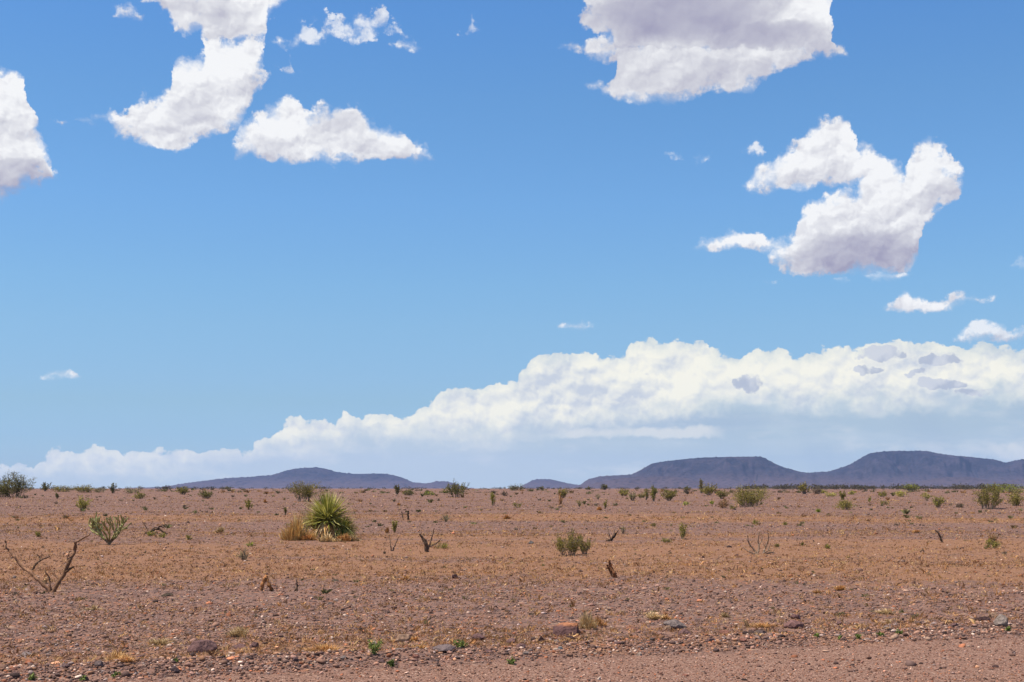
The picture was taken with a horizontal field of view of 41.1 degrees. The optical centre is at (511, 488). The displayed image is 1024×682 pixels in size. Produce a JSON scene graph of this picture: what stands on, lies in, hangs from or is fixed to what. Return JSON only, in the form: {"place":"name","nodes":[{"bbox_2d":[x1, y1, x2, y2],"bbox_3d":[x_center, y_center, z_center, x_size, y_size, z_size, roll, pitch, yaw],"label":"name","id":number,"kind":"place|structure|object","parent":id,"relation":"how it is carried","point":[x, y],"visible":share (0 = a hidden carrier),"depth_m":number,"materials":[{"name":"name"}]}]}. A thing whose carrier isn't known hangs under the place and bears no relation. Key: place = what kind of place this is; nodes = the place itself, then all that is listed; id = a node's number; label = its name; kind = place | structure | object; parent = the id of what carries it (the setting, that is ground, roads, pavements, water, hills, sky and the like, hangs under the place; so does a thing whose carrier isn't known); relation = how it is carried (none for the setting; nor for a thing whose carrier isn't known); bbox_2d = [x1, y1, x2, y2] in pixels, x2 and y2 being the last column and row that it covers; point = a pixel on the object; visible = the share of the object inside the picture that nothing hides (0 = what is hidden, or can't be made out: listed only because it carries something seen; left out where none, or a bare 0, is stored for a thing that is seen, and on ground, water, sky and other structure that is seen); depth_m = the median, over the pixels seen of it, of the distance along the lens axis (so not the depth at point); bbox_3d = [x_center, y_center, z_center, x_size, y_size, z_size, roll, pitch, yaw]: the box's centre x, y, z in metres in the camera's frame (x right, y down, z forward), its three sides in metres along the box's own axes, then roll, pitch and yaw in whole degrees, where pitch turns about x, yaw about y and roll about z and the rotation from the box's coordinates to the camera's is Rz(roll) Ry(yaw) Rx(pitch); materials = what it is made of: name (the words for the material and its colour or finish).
{"place":"outdoors","nodes":[
{"label":"outdoors","id":0,"kind":"place"},
{"bbox_2d":[136,467,466,487],"bbox_3d":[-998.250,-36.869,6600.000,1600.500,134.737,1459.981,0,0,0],"label":"hill","id":1,"kind":"structure","parent":0,"point":[324,477],"depth_m":6405.40,"materials":[{"name":"stone"}]},
{"bbox_2d":[0,488,1023,681],"bbox_3d":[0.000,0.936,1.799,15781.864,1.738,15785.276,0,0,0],"label":"ground","id":2,"kind":"structure","parent":0,"point":[634,659],"depth_m":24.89,"materials":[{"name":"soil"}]},
{"bbox_2d":[0,484,11,496],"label":"round shrub","id":3,"kind":"object","parent":2,"relation":"on","point":[2,490],"visible":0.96,"depth_m":136.18,"materials":[{"name":"green plant"}]},
{"bbox_2d":[0,469,35,496],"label":"creosote bush","id":4,"kind":"object","parent":2,"relation":"on","point":[17,487],"visible":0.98,"depth_m":136.35,"materials":[{"name":"green plant"}]},
{"bbox_2d":[28,672,36,679],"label":"green weed","id":5,"kind":"object","parent":2,"relation":"on","point":[32,676],"visible":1,"depth_m":11.85,"materials":[{"name":"green plant"}]},
{"bbox_2d":[31,554,49,569],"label":"dead branch","id":6,"kind":"object","parent":2,"relation":"on","point":[37,562],"visible":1,"depth_m":27.91,"materials":[{"name":"brown wood"}]},
{"bbox_2d":[41,482,50,490],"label":"upright shrub","id":7,"kind":"object","parent":2,"relation":"on","point":[45,487],"visible":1,"depth_m":166.10,"materials":[{"name":"green plant"}]},
{"bbox_2d":[2,534,89,591],"bbox_3d":[-7.688,1.258,22.488,1.462,1.022,0.179,0,0,2],"label":"dead branch","id":8,"kind":"object","parent":2,"relation":"on","point":[59,580],"visible":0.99,"depth_m":22.46,"materials":[{"name":"brown wood"}]},
{"bbox_2d":[49,485,75,491],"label":"shrub","id":9,"kind":"object","parent":2,"relation":"on","point":[60,489],"visible":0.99,"depth_m":164.65,"materials":[{"name":"green plant"}]},
{"bbox_2d":[75,495,92,508],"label":"creosote bush","id":10,"kind":"object","parent":2,"relation":"on","point":[82,504],"visible":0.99,"depth_m":84.00,"materials":[{"name":"green plant"}]},
{"bbox_2d":[74,484,95,492],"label":"round shrub","id":11,"kind":"object","parent":2,"relation":"on","point":[81,489],"visible":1,"depth_m":163.42,"materials":[{"name":"green plant"}]},
{"bbox_2d":[83,604,102,609],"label":"grass clump","id":12,"kind":"object","parent":2,"relation":"on","point":[93,607],"visible":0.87,"depth_m":19.53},
{"bbox_2d":[94,660,102,666],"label":"rock","id":13,"kind":"object","parent":2,"relation":"on","point":[99,663],"visible":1,"depth_m":12.45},
{"bbox_2d":[88,511,130,544],"bbox_3d":[-12.434,1.217,41.877,1.244,1.032,1.074,0,0,0],"label":"bush","id":14,"kind":"object","parent":2,"relation":"on","point":[95,524],"visible":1,"depth_m":41.93,"materials":[{"name":"plant"}]},
{"bbox_2d":[108,483,116,492],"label":"upright shrub","id":15,"kind":"object","parent":2,"relation":"on","point":[113,487],"visible":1,"depth_m":161.72,"materials":[{"name":"green plant"}]},
{"bbox_2d":[105,645,130,660],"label":"grass clump","id":16,"kind":"object","parent":2,"relation":"on","point":[115,655],"visible":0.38,"depth_m":13.52,"materials":[{"name":"plant"}]},
{"bbox_2d":[106,653,140,661],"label":"grass clump","id":17,"kind":"object","parent":2,"relation":"on","point":[128,658],"visible":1,"depth_m":12.66,"materials":[{"name":"plant"}]},
{"bbox_2d":[122,488,143,492],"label":"shrub","id":18,"kind":"object","parent":2,"relation":"on","point":[128,490],"visible":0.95,"depth_m":162.13,"materials":[{"name":"green plant"}]},
{"bbox_2d":[132,492,146,498],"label":"round shrub","id":19,"kind":"object","parent":2,"relation":"on","point":[140,495],"visible":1,"depth_m":132.02,"materials":[{"name":"green plant"}]},
{"bbox_2d":[144,521,167,533],"bbox_3d":[-12.812,1.464,49.470,1.127,0.571,0.224,0,0,0],"label":"dead wood","id":20,"kind":"object","parent":2,"relation":"on","point":[157,528],"visible":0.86,"depth_m":49.43,"materials":[{"name":"wood"}]},
{"bbox_2d":[140,637,184,647],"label":"grass clump","id":21,"kind":"object","parent":2,"relation":"on","point":[158,641],"visible":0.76,"depth_m":15.20,"materials":[{"name":"plant"}]},
{"bbox_2d":[171,666,179,672],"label":"rock","id":22,"kind":"object","parent":2,"relation":"on","point":[175,669],"visible":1,"depth_m":12.30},
{"bbox_2d":[176,486,190,494],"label":"creosote bush","id":23,"kind":"object","parent":2,"relation":"on","point":[181,490],"visible":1,"depth_m":158.91,"materials":[{"name":"green plant"}]},
{"bbox_2d":[187,640,217,652],"bbox_3d":[-3.284,1.685,14.483,0.315,0.160,0.271,0,0,0],"label":"rock","id":24,"kind":"object","parent":2,"relation":"on","point":[200,645],"visible":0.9,"depth_m":14.41,"materials":[{"name":"stone"}]},
{"bbox_2d":[197,490,215,498],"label":"creosote bush","id":25,"kind":"object","parent":2,"relation":"on","point":[205,493],"visible":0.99,"depth_m":127.03,"materials":[{"name":"green plant"}]},
{"bbox_2d":[215,527,224,532],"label":"grass clump","id":26,"kind":"object","parent":2,"relation":"on","point":[220,529],"visible":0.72,"depth_m":51.60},
{"bbox_2d":[222,626,250,636],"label":"grass clump","id":27,"kind":"object","parent":2,"relation":"on","point":[238,632],"visible":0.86,"depth_m":15.93,"materials":[{"name":"plant"}]},
{"bbox_2d":[234,643,245,648],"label":"rock","id":28,"kind":"object","parent":2,"relation":"on","point":[239,646],"visible":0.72,"depth_m":14.65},
{"bbox_2d":[237,548,250,560],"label":"twiggy shrub","id":29,"kind":"object","parent":2,"relation":"on","point":[242,557],"visible":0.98,"depth_m":32.08,"materials":[{"name":"green plant"}]},
{"bbox_2d":[245,499,252,509],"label":"creosote bush","id":30,"kind":"object","parent":2,"relation":"on","point":[248,503],"visible":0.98,"depth_m":85.11,"materials":[{"name":"green plant"}]},
{"bbox_2d":[260,575,273,590],"bbox_3d":[-4.049,1.565,22.543,0.240,0.283,0.130,0,0,0],"label":"dead stump","id":31,"kind":"object","parent":2,"relation":"on","point":[265,578],"visible":1,"depth_m":22.52,"materials":[{"name":"brown wood"}]},
{"bbox_2d":[277,513,317,540],"bbox_3d":[-7.188,1.179,45.783,1.895,1.161,1.390,0,0,0],"label":"grass clump","id":32,"kind":"object","parent":2,"relation":"on","point":[293,531],"visible":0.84,"depth_m":45.62,"materials":[{"name":"plant"}]},
{"bbox_2d":[285,480,322,501],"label":"creosote bush","id":33,"kind":"object","parent":2,"relation":"on","point":[305,491],"visible":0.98,"depth_m":117.69,"materials":[{"name":"green plant"}]},
{"bbox_2d":[299,507,310,531],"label":"twiggy shrub","id":34,"kind":"object","parent":2,"relation":"on","point":[306,529],"visible":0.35,"depth_m":48.19,"materials":[{"name":"brown plant"}]},
{"bbox_2d":[298,533,317,540],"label":"grass clump","id":35,"kind":"object","parent":2,"relation":"on","point":[308,537],"visible":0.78,"depth_m":45.44,"materials":[{"name":"plant"}]},
{"bbox_2d":[298,642,352,651],"bbox_3d":[-1.988,1.678,14.466,0.870,0.124,0.716,0,0,0],"label":"grass clump","id":36,"kind":"object","parent":2,"relation":"on","point":[322,647],"visible":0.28,"depth_m":14.46,"materials":[{"name":"plant"}]},
{"bbox_2d":[317,534,340,541],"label":"grass clump","id":37,"kind":"object","parent":2,"relation":"on","point":[326,538],"visible":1,"depth_m":44.22,"materials":[{"name":"plant"}]},
{"bbox_2d":[297,490,361,539],"bbox_3d":[-6.298,1.200,46.625,2.588,2.429,2.390,0,0,0],"label":"yucca","id":38,"kind":"object","parent":2,"relation":"on","point":[325,517],"visible":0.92,"depth_m":46.38,"materials":[{"name":"green plant"}]},
{"bbox_2d":[337,531,351,541],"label":"grass clump","id":39,"kind":"object","parent":2,"relation":"on","point":[345,537],"visible":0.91,"depth_m":44.28,"materials":[{"name":"plant"}]},
{"bbox_2d":[350,534,360,540],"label":"grass clump","id":40,"kind":"object","parent":2,"relation":"on","point":[353,538],"visible":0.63,"depth_m":44.72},
{"bbox_2d":[367,639,382,653],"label":"green weed","id":41,"kind":"object","parent":2,"relation":"on","point":[372,644],"visible":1,"depth_m":13.39,"materials":[{"name":"green plant"}]},
{"bbox_2d":[386,659,396,666],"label":"green weed","id":42,"kind":"object","parent":2,"relation":"on","point":[391,663],"visible":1,"depth_m":12.95,"materials":[{"name":"green plant"}]},
{"bbox_2d":[389,536,398,550],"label":"dead stalk","id":43,"kind":"object","parent":2,"relation":"on","point":[391,549],"visible":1,"depth_m":37.43,"materials":[{"name":"brown wood"}]},
{"bbox_2d":[391,520,397,531],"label":"upright shrub","id":44,"kind":"object","parent":2,"relation":"on","point":[393,525],"visible":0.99,"depth_m":51.30,"materials":[{"name":"green plant"}]},
{"bbox_2d":[395,634,410,641],"bbox_3d":[-1.237,1.701,15.437,0.185,0.116,0.143,0,0,0],"label":"rock","id":45,"kind":"object","parent":2,"relation":"on","point":[403,637],"visible":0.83,"depth_m":15.38,"materials":[{"name":"stone"}]},
{"bbox_2d":[402,489,413,494],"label":"round shrub","id":46,"kind":"object","parent":2,"relation":"on","point":[408,492],"visible":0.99,"depth_m":162.32,"materials":[{"name":"green plant"}]},
{"bbox_2d":[419,528,440,551],"bbox_3d":[-2.226,1.404,37.186,0.631,0.642,0.138,0,0,0],"label":"dead branch","id":47,"kind":"object","parent":2,"relation":"on","point":[427,546],"visible":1,"depth_m":37.17,"materials":[{"name":"brown wood"}]},
{"bbox_2d":[432,542,452,548],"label":"shrub","id":48,"kind":"object","parent":2,"relation":"on","point":[443,545],"visible":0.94,"depth_m":38.44,"materials":[{"name":"green plant"}]},
{"bbox_2d":[433,644,454,651],"bbox_3d":[-0.692,1.610,13.750,0.238,0.073,0.170,0,0,0],"label":"rock","id":49,"kind":"object","parent":2,"relation":"on","point":[444,647],"visible":1,"depth_m":13.72,"materials":[{"name":"stone"}]},
{"bbox_2d":[441,514,451,521],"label":"twiggy shrub","id":50,"kind":"object","parent":2,"relation":"on","point":[446,518],"visible":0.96,"depth_m":63.61,"materials":[{"name":"green plant"}]},
{"bbox_2d":[444,481,473,496],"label":"creosote bush","id":51,"kind":"object","parent":2,"relation":"on","point":[455,489],"visible":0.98,"depth_m":144.08,"materials":[{"name":"green plant"}]},
{"bbox_2d":[453,639,468,647],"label":"green weed","id":52,"kind":"object","parent":2,"relation":"on","point":[461,643],"visible":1,"depth_m":14.00,"materials":[{"name":"green plant"}]},
{"bbox_2d":[471,633,484,639],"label":"rock","id":53,"kind":"object","parent":2,"relation":"on","point":[480,636],"visible":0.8,"depth_m":15.65,"materials":[{"name":"stone"}]},
{"bbox_2d":[490,492,495,505],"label":"upright shrub","id":54,"kind":"object","parent":2,"relation":"on","point":[492,496],"visible":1,"depth_m":100.32,"materials":[{"name":"green plant"}]},
{"bbox_2d":[506,657,515,664],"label":"green weed","id":55,"kind":"object","parent":2,"relation":"on","point":[512,660],"visible":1,"depth_m":13.19,"materials":[{"name":"green plant"}]},
{"bbox_2d":[3,488,1023,627],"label":"ground cover","id":56,"kind":"object","parent":2,"relation":"on","point":[904,511],"visible":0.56,"depth_m":76.71,"materials":[{"name":"green plant"}]},
{"bbox_2d":[508,484,524,490],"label":"shrub","id":57,"kind":"object","parent":2,"relation":"on","point":[515,488],"visible":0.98,"depth_m":283.58,"materials":[{"name":"green plant"}]},
{"bbox_2d":[29,483,1023,489],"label":"distant scrub","id":58,"kind":"object","parent":2,"relation":"on","point":[952,487],"visible":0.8,"depth_m":372.46,"materials":[{"name":"green plant"}]},
{"bbox_2d":[557,488,568,497],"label":"creosote bush","id":59,"kind":"object","parent":2,"relation":"on","point":[562,493],"visible":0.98,"depth_m":138.41,"materials":[{"name":"green plant"}]},
{"bbox_2d":[552,622,579,635],"bbox_3d":[0.649,1.681,16.280,0.336,0.171,0.273,0,0,0],"label":"rock","id":60,"kind":"object","parent":2,"relation":"on","point":[563,628],"visible":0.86,"depth_m":16.19,"materials":[{"name":"stone"}]},
{"bbox_2d":[550,527,585,555],"bbox_3d":[1.471,1.398,35.594,0.927,0.787,1.082,0,0,0],"label":"creosote bush","id":61,"kind":"object","parent":2,"relation":"on","point":[570,544],"visible":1,"depth_m":35.59,"materials":[{"name":"green plant"}]},
{"bbox_2d":[578,535,595,553],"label":"creosote bush","id":62,"kind":"object","parent":2,"relation":"on","point":[586,545],"visible":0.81,"depth_m":36.18,"materials":[{"name":"green plant"}]},
{"bbox_2d":[578,605,598,629],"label":"grass clump","id":63,"kind":"object","parent":2,"relation":"on","point":[587,622],"visible":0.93,"depth_m":16.88,"materials":[{"name":"plant"}]},
{"bbox_2d":[594,614,606,625],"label":"grass clump","id":64,"kind":"object","parent":2,"relation":"on","point":[599,620],"visible":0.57,"depth_m":17.28,"materials":[{"name":"plant"}]},
{"bbox_2d":[606,527,617,540],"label":"dead shrub","id":65,"kind":"object","parent":2,"relation":"on","point":[613,536],"visible":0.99,"depth_m":44.84,"materials":[{"name":"brown wood"}]},
{"bbox_2d":[606,559,617,577],"bbox_3d":[1.861,1.500,25.389,0.232,0.370,0.120,0,0,-12],"label":"dead stump","id":66,"kind":"object","parent":2,"relation":"on","point":[612,572],"visible":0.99,"depth_m":25.37,"materials":[{"name":"brown wood"}]},
{"bbox_2d":[616,488,629,495],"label":"round shrub","id":67,"kind":"object","parent":2,"relation":"on","point":[624,492],"visible":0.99,"depth_m":156.34,"materials":[{"name":"green plant"}]},
{"bbox_2d":[628,491,637,500],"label":"creosote bush","id":68,"kind":"object","parent":2,"relation":"on","point":[632,495],"visible":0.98,"depth_m":117.46,"materials":[{"name":"green plant"}]},
{"bbox_2d":[639,612,666,618],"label":"grass clump","id":69,"kind":"object","parent":2,"relation":"on","point":[652,615],"visible":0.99,"depth_m":18.03,"materials":[{"name":"plant"}]},
{"bbox_2d":[650,485,656,500],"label":"upright shrub","id":70,"kind":"object","parent":2,"relation":"on","point":[653,492],"visible":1,"depth_m":115.98,"materials":[{"name":"green plant"}]},
{"bbox_2d":[660,488,676,500],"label":"creosote bush","id":71,"kind":"object","parent":2,"relation":"on","point":[670,495],"visible":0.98,"depth_m":118.30,"materials":[{"name":"green plant"}]},
{"bbox_2d":[663,619,686,628],"bbox_3d":[2.043,1.708,17.115,0.294,0.138,0.257,0,0,0],"label":"rock","id":72,"kind":"object","parent":2,"relation":"on","point":[675,624],"visible":0.86,"depth_m":17.03,"materials":[{"name":"stone"}]},
{"bbox_2d":[677,522,687,538],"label":"upright shrub","id":73,"kind":"object","parent":2,"relation":"on","point":[683,533],"visible":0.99,"depth_m":46.73,"materials":[{"name":"green plant"}]},
{"bbox_2d":[678,628,692,635],"bbox_3d":[2.068,1.718,16.287,0.187,0.104,0.154,0,0,0],"label":"rock","id":74,"kind":"object","parent":2,"relation":"on","point":[685,631],"visible":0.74,"depth_m":16.24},
{"bbox_2d":[698,483,716,494],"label":"creosote bush","id":75,"kind":"object","parent":2,"relation":"on","point":[707,490],"visible":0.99,"depth_m":164.60,"materials":[{"name":"green plant"}]},
{"bbox_2d":[716,498,729,507],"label":"round shrub","id":76,"kind":"object","parent":2,"relation":"on","point":[724,504],"visible":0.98,"depth_m":89.33,"materials":[{"name":"brown plant"}]},
{"bbox_2d":[716,489,729,498],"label":"creosote bush","id":77,"kind":"object","parent":2,"relation":"on","point":[722,495],"visible":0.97,"depth_m":131.25,"materials":[{"name":"green plant"}]},
{"bbox_2d":[728,481,772,506],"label":"creosote bush","id":78,"kind":"object","parent":2,"relation":"on","point":[749,498],"visible":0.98,"depth_m":95.19,"materials":[{"name":"green plant"}]},
{"bbox_2d":[743,533,774,553],"bbox_3d":[6.672,1.516,36.835,0.880,0.657,0.236,0,0,0],"label":"dead shrub","id":79,"kind":"object","parent":2,"relation":"on","point":[758,550],"visible":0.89,"depth_m":36.82,"materials":[{"name":"brown wood"}]},
{"bbox_2d":[738,622,784,627],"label":"grass clump","id":80,"kind":"object","parent":2,"relation":"on","point":[761,625],"visible":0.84,"depth_m":17.20,"materials":[{"name":"plant"}]},
{"bbox_2d":[783,620,803,628],"bbox_3d":[3.526,1.705,17.104,0.263,0.121,0.225,0,0,0],"label":"rock","id":81,"kind":"object","parent":2,"relation":"on","point":[792,624],"visible":0.96,"depth_m":17.03,"materials":[{"name":"stone"}]},
{"bbox_2d":[790,614,800,618],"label":"rock","id":82,"kind":"object","parent":2,"relation":"on","point":[794,616],"visible":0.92,"depth_m":18.00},
{"bbox_2d":[798,481,813,493],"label":"creosote bush","id":83,"kind":"object","parent":2,"relation":"on","point":[802,488],"visible":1,"depth_m":178.91,"materials":[{"name":"green plant"}]},
{"bbox_2d":[810,487,822,493],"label":"shrub","id":84,"kind":"object","parent":2,"relation":"on","point":[816,490],"visible":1,"depth_m":178.63,"materials":[{"name":"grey plant"}]},
{"bbox_2d":[830,585,849,590],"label":"grass clump","id":85,"kind":"object","parent":2,"relation":"on","point":[841,587],"visible":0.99,"depth_m":22.36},
{"bbox_2d":[838,491,845,499],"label":"upright shrub","id":86,"kind":"object","parent":2,"relation":"on","point":[842,495],"visible":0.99,"depth_m":127.15,"materials":[{"name":"green plant"}]},
{"bbox_2d":[832,497,856,509],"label":"round shrub","id":87,"kind":"object","parent":2,"relation":"on","point":[842,505],"visible":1,"depth_m":84.03,"materials":[{"name":"green plant"}]},
{"bbox_2d":[875,607,895,613],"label":"grass clump","id":88,"kind":"object","parent":2,"relation":"on","point":[885,611],"visible":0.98,"depth_m":18.64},
{"bbox_2d":[893,490,908,496],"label":"round shrub","id":89,"kind":"object","parent":2,"relation":"on","point":[901,494],"visible":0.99,"depth_m":143.56,"materials":[{"name":"green plant"}]},
{"bbox_2d":[902,482,919,490],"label":"round shrub","id":90,"kind":"object","parent":2,"relation":"on","point":[913,486],"visible":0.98,"depth_m":268.53,"materials":[{"name":"green plant"}]},
{"bbox_2d":[921,492,933,498],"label":"round shrub","id":91,"kind":"object","parent":2,"relation":"on","point":[925,495],"visible":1,"depth_m":133.52,"materials":[{"name":"yellow plant"}]},
{"bbox_2d":[930,496,944,507],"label":"creosote bush","id":92,"kind":"object","parent":2,"relation":"on","point":[937,501],"visible":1,"depth_m":88.49,"materials":[{"name":"green plant"}]},
{"bbox_2d":[974,616,990,621],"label":"rock","id":93,"kind":"object","parent":2,"relation":"on","point":[983,618],"visible":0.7,"depth_m":17.55,"materials":[{"name":"stone"}]},
{"bbox_2d":[972,482,1004,508],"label":"creosote bush","id":94,"kind":"object","parent":2,"relation":"on","point":[995,497],"visible":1,"depth_m":86.67,"materials":[{"name":"green plant"}]},
{"bbox_2d":[984,538,999,547],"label":"round shrub","id":95,"kind":"object","parent":2,"relation":"on","point":[993,542],"visible":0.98,"depth_m":39.87,"materials":[{"name":"green plant"}]},
{"bbox_2d":[987,530,1001,543],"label":"twiggy shrub","id":96,"kind":"object","parent":2,"relation":"on","point":[992,537],"visible":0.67,"depth_m":42.44,"materials":[{"name":"brown plant"}]},
{"bbox_2d":[993,614,1007,626],"bbox_3d":[5.869,1.594,16.384,0.146,0.171,0.170,0,0,-43],"label":"rock","id":97,"kind":"object","parent":2,"relation":"on","point":[1000,620],"visible":0.96,"depth_m":16.34,"materials":[{"name":"stone"}]},
{"bbox_2d":[981,484,1023,492],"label":"shrub","id":98,"kind":"object","parent":2,"relation":"on","point":[1008,488],"visible":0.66,"depth_m":198.10,"materials":[{"name":"green plant"}]},
{"bbox_2d":[1006,491,1023,505],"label":"round shrub","id":99,"kind":"object","parent":2,"relation":"on","point":[1016,496],"visible":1,"depth_m":93.27,"materials":[{"name":"green plant"}]},
{"bbox_2d":[0,0,1023,487],"label":"sky","id":100,"kind":"structure","parent":0,"point":[475,243],"materials":[{"name":"blue"}]},
{"bbox_2d":[518,479,578,487],"bbox_3d":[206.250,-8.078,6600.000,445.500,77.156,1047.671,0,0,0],"label":"hill","id":101,"kind":"structure","parent":0,"point":[545,483],"depth_m":6447.34,"materials":[{"name":"stone"}]},
{"bbox_2d":[578,476,741,487],"bbox_3d":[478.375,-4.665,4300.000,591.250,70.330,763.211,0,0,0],"label":"foothill","id":102,"kind":"structure","parent":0,"point":[655,481],"depth_m":4210.40,"materials":[{"name":"stone"}]},
{"bbox_2d":[572,456,874,487],"bbox_3d":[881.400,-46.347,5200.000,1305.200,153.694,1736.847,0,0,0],"label":"mesa","id":103,"kind":"structure","parent":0,"point":[743,470],"depth_m":5029.11,"materials":[{"name":"stone"}]},
{"bbox_2d":[806,476,1023,487],"bbox_3d":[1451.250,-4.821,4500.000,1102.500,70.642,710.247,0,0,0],"label":"foothill","id":104,"kind":"structure","parent":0,"point":[944,481],"depth_m":4439.71,"materials":[{"name":"stone"}]},
{"bbox_2d":[807,450,1023,483],"bbox_3d":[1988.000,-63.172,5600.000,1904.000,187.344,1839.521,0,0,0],"label":"mesa","id":105,"kind":"structure","parent":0,"point":[884,467],"depth_m":5450.99,"materials":[{"name":"stone"}]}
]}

